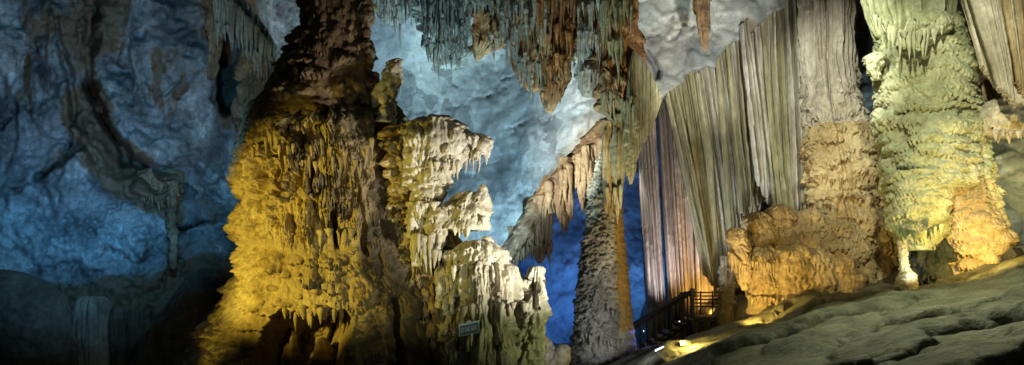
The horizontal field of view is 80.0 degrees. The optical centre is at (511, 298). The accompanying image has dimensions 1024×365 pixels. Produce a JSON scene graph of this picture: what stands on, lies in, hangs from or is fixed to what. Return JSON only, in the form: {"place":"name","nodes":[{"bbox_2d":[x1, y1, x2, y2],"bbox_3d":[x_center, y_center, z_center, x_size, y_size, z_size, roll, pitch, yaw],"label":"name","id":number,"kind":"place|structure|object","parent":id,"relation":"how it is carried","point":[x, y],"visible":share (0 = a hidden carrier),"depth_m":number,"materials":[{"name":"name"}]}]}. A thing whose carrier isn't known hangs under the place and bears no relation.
{"place":"outdoors","nodes":[
{"label":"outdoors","id":0,"kind":"place"},
{"bbox_2d":[0,0,300,332],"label":"cave wall","id":1,"kind":"structure","parent":0,"point":[102,102],"depth_m":18.77,"materials":[{"name":"stone"}]},
{"bbox_2d":[137,168,184,268],"bbox_3d":[-11.554,-2.597,19.945,1.814,3.310,1.492,0,0,0],"label":"wall drapery","id":2,"kind":"object","parent":1,"relation":"attached to","point":[171,199],"depth_m":19.54,"materials":[{"name":"grey stone"}]},
{"bbox_2d":[202,0,276,147],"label":"corner drapery","id":3,"kind":"object","parent":1,"relation":"attached to","point":[243,23],"visible":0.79,"depth_m":17.28,"materials":[{"name":"grey stone"}]},
{"bbox_2d":[370,0,1023,343],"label":"cave vault","id":4,"kind":"object","parent":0,"point":[534,141],"visible":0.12,"depth_m":23.69,"materials":[{"name":"stone"}]},
{"bbox_2d":[371,0,411,47],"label":"stalactite cluster","id":5,"kind":"object","parent":4,"relation":"hanging from","point":[393,12],"visible":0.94,"depth_m":17.74,"materials":[{"name":"grey stone"}]},
{"bbox_2d":[411,0,476,75],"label":"stalactite cluster","id":6,"kind":"object","parent":4,"relation":"hanging from","point":[444,27],"visible":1,"depth_m":17.15,"materials":[{"name":"grey stone"}]},
{"bbox_2d":[470,0,500,60],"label":"stalactite cluster","id":7,"kind":"object","parent":4,"relation":"hanging from","point":[485,40],"visible":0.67,"depth_m":18.10,"materials":[{"name":"beige stone"}]},
{"bbox_2d":[489,0,550,101],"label":"stalactite cluster","id":8,"kind":"object","parent":4,"relation":"hanging from","point":[514,26],"visible":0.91,"depth_m":16.50,"materials":[{"name":"grey stone"}]},
{"bbox_2d":[502,120,613,264],"bbox_3d":[1.428,-3.289,20.163,4.446,5.147,2.262,0,0,22],"label":"stalactite cluster","id":9,"kind":"object","parent":4,"relation":"hanging from","point":[534,213],"visible":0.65,"depth_m":19.95,"materials":[{"name":"beige stone"}]},
{"bbox_2d":[507,226,522,266],"bbox_3d":[0.157,-1.786,21.328,0.679,1.479,0.636,0,0,0],"label":"stalactite","id":10,"kind":"object","parent":9,"relation":"hanging from","point":[519,253],"visible":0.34,"depth_m":21.18},
{"bbox_2d":[528,175,552,266],"bbox_3d":[0.965,-2.570,20.433,0.858,3.104,0.686,0,0,0],"label":"stalactite","id":11,"kind":"object","parent":9,"relation":"hanging from","point":[540,248],"visible":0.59,"depth_m":20.24},
{"bbox_2d":[544,173,555,216],"bbox_3d":[1.322,-3.370,19.987,0.565,1.518,0.536,0,0,0],"label":"stalactite","id":12,"kind":"object","parent":9,"relation":"hanging from","point":[552,203],"visible":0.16,"depth_m":19.99},
{"bbox_2d":[555,157,573,235],"bbox_3d":[1.704,-3.280,19.623,0.646,2.533,0.556,0,0,-30],"label":"stalactite","id":13,"kind":"object","parent":9,"relation":"hanging from","point":[564,213],"visible":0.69,"depth_m":19.47},
{"bbox_2d":[577,145,594,216],"bbox_3d":[2.310,-3.610,18.813,0.527,2.197,0.558,0,0,23],"label":"stalactite","id":14,"kind":"object","parent":9,"relation":"hanging from","point":[587,165],"visible":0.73,"depth_m":18.69},
{"bbox_2d":[534,0,584,112],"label":"stalactite cluster","id":15,"kind":"object","parent":4,"relation":"hanging from","point":[561,38],"visible":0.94,"depth_m":16.71,"materials":[{"name":"brown stone"}]},
{"bbox_2d":[573,0,601,97],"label":"stalactite cluster","id":16,"kind":"object","parent":4,"relation":"hanging from","point":[584,74],"visible":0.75,"depth_m":17.07,"materials":[{"name":"grey stone"}]},
{"bbox_2d":[587,0,646,127],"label":"stalactite cluster","id":17,"kind":"object","parent":4,"relation":"hanging from","point":[623,36],"visible":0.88,"depth_m":16.80,"materials":[{"name":"brown stone"}]},
{"bbox_2d":[601,120,613,221],"bbox_3d":[2.658,-3.537,16.880,0.356,2.794,0.506,0,0,0],"label":"stalactite","id":18,"kind":"object","parent":17,"relation":"hanging from","point":[607,185],"visible":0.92,"depth_m":16.83},
{"bbox_2d":[610,113,625,223],"bbox_3d":[2.960,-3.582,16.806,0.428,3.028,0.538,0,0,43],"label":"stalactite","id":19,"kind":"object","parent":17,"relation":"hanging from","point":[618,159],"visible":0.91,"depth_m":16.71},
{"bbox_2d":[623,49,661,184],"bbox_3d":[3.580,-4.962,16.695,1.070,3.677,0.277,0,0,0],"label":"drapery","id":20,"kind":"object","parent":17,"relation":"hanging from","point":[642,86],"visible":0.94,"depth_m":16.64,"materials":[{"name":"beige stone"}]},
{"bbox_2d":[637,99,744,340],"bbox_3d":[6.893,-3.125,23.238,4.214,9.705,1.462,0,0,0],"label":"stone curtain","id":21,"kind":"object","parent":4,"relation":"hanging from","point":[683,271],"visible":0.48,"depth_m":23.18,"materials":[{"name":"grey stone"}]},
{"bbox_2d":[692,0,711,51],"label":"stalactite","id":22,"kind":"object","parent":4,"relation":"hanging from","point":[701,9],"visible":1,"depth_m":17.41},
{"bbox_2d":[664,40,762,295],"bbox_3d":[6.735,-4.399,20.297,3.385,9.857,1.051,0,0,0],"label":"stone curtain","id":23,"kind":"object","parent":4,"relation":"hanging from","point":[706,106],"visible":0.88,"depth_m":20.23,"materials":[{"name":"beige stone"}]},
{"bbox_2d":[739,0,808,210],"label":"organ pipe drapery","id":24,"kind":"object","parent":4,"relation":"hanging from","point":[770,60],"visible":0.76,"depth_m":19.74,"materials":[{"name":"beige stone"}]},
{"bbox_2d":[961,0,1023,106],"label":"drapery","id":25,"kind":"object","parent":4,"relation":"hanging from","point":[996,29],"visible":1,"depth_m":13.46,"materials":[{"name":"beige stone"}]},
{"bbox_2d":[553,244,1023,364],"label":"cave floor","id":26,"kind":"structure","parent":0,"point":[973,316],"depth_m":11.61,"materials":[{"name":"grey stone"}]},
{"bbox_2d":[0,269,78,364],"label":"boulder","id":27,"kind":"object","parent":26,"relation":"on","point":[36,324],"visible":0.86,"depth_m":15.55,"materials":[{"name":"grey stone"}]},
{"bbox_2d":[72,296,111,364],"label":"stalagmite","id":28,"kind":"object","parent":26,"relation":"on","point":[90,317],"visible":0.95,"depth_m":16.22,"materials":[{"name":"grey stone"}]},
{"bbox_2d":[108,307,127,364],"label":"stalagmite","id":29,"kind":"object","parent":26,"relation":"on","point":[117,337],"visible":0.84,"depth_m":16.68,"materials":[{"name":"grey stone"}]},
{"bbox_2d":[127,309,144,364],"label":"stalagmite","id":30,"kind":"object","parent":26,"relation":"on","point":[135,326],"visible":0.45,"depth_m":17.00,"materials":[{"name":"grey stone"}]},
{"bbox_2d":[128,266,234,364],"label":"boulder","id":31,"kind":"object","parent":26,"relation":"on","point":[189,307],"visible":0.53,"depth_m":15.82,"materials":[{"name":"black stone"}]},
{"bbox_2d":[182,0,436,364],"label":"giant column","id":32,"kind":"structure","parent":26,"relation":"on","point":[321,272],"depth_m":12.62,"materials":[{"name":"stone"}]},
{"bbox_2d":[376,122,462,364],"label":"flowstone buttress","id":33,"kind":"structure","parent":26,"relation":"on","point":[387,135],"depth_m":12.92,"materials":[{"name":"brown stone"}]},
{"bbox_2d":[401,166,453,275],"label":"flowstone terrace","id":34,"kind":"structure","parent":33,"relation":"attached to","point":[427,189],"depth_m":12.70,"materials":[{"name":"beige stone"}]},
{"bbox_2d":[425,184,493,267],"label":"flowstone terrace","id":35,"kind":"structure","parent":34,"relation":"attached to","point":[465,212],"depth_m":12.61,"materials":[{"name":"beige stone"}]},
{"bbox_2d":[395,114,493,179],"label":"flowstone terrace","id":36,"kind":"structure","parent":33,"relation":"attached to","point":[431,142],"depth_m":12.53,"materials":[{"name":"beige stone"}]},
{"bbox_2d":[434,261,527,364],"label":"flowstone terrace","id":37,"kind":"structure","parent":26,"relation":"on","point":[490,298],"depth_m":12.42,"materials":[{"name":"beige stone"}]},
{"bbox_2d":[459,320,479,361],"bbox_3d":[-0.841,0.834,12.000,0.411,0.821,0.130,0,0,0],"label":"notice sign","id":38,"kind":"object","parent":37,"relation":"on","point":[469,327],"visible":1,"depth_m":11.95,"materials":[{"name":"grey metal"}]},
{"bbox_2d":[442,236,511,280],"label":"flowstone terrace","id":39,"kind":"structure","parent":37,"relation":"on","point":[484,250],"depth_m":12.46,"materials":[{"name":"beige stone"}]},
{"bbox_2d":[515,266,552,364],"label":"stalagmite","id":40,"kind":"object","parent":26,"relation":"on","point":[532,328],"visible":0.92,"depth_m":12.54,"materials":[{"name":"beige stone"}]},
{"bbox_2d":[544,335,570,364],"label":"boulder","id":41,"kind":"object","parent":26,"relation":"on","point":[559,354],"visible":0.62,"depth_m":15.09,"materials":[{"name":"beige stone"}]},
{"bbox_2d":[569,152,636,364],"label":"scaled column","id":42,"kind":"structure","parent":26,"relation":"on","point":[603,330],"depth_m":17.47,"materials":[{"name":"grey stone"}]},
{"bbox_2d":[677,341,686,346],"bbox_3d":[3.900,1.056,13.986,0.225,0.184,0.158,0,0,-14],"label":"floodlight","id":43,"kind":"object","parent":26,"relation":"on","point":[682,343],"visible":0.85,"depth_m":13.93,"materials":[{"name":"white glass"}]},
{"bbox_2d":[716,255,737,326],"bbox_3d":[6.661,0.332,18.958,0.903,3.322,0.781,0,0,12],"label":"stalagmite","id":44,"kind":"object","parent":26,"relation":"on","point":[728,284],"visible":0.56,"depth_m":18.84,"materials":[{"name":"brown stone"}]},
{"bbox_2d":[724,204,889,314],"bbox_3d":[8.628,-1.110,17.817,5.403,3.472,2.525,0,0,0],"label":"flowstone mound","id":45,"kind":"object","parent":26,"relation":"on","point":[777,253],"visible":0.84,"depth_m":17.23,"materials":[{"name":"beige stone"}]},
{"bbox_2d":[797,0,908,289],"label":"flowstone tower","id":46,"kind":"structure","parent":26,"relation":"on","point":[840,179],"depth_m":18.48,"materials":[{"name":"beige stone"}]},
{"bbox_2d":[894,240,918,290],"bbox_3d":[9.586,-0.814,14.857,0.568,1.238,0.503,0,0,0],"label":"stalagmite","id":47,"kind":"object","parent":26,"relation":"on","point":[906,278],"visible":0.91,"depth_m":14.79,"materials":[{"name":"white stone"}]},
{"bbox_2d":[860,0,1020,285],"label":"twin lobed column","id":48,"kind":"structure","parent":26,"relation":"on","point":[941,191],"depth_m":14.73,"materials":[{"name":"beige stone"}]},
{"bbox_2d":[970,40,1023,143],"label":"flowstone bulge","id":49,"kind":"object","parent":48,"relation":"attached to","point":[1001,118],"visible":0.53,"depth_m":14.33,"materials":[{"name":"beige stone"}]},
{"bbox_2d":[1001,247,1023,259],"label":"rock","id":50,"kind":"object","parent":26,"relation":"on","point":[1011,253],"visible":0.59,"depth_m":13.77,"materials":[{"name":"brown stone"}]},
{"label":"footpath","id":51,"kind":"structure","parent":0,"visible":0},
{"bbox_2d":[633,288,718,349],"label":"walkway stairs","id":52,"kind":"structure","parent":51,"relation":"on","point":[687,321],"depth_m":19.29,"materials":[{"name":"brown wood"}]}
]}

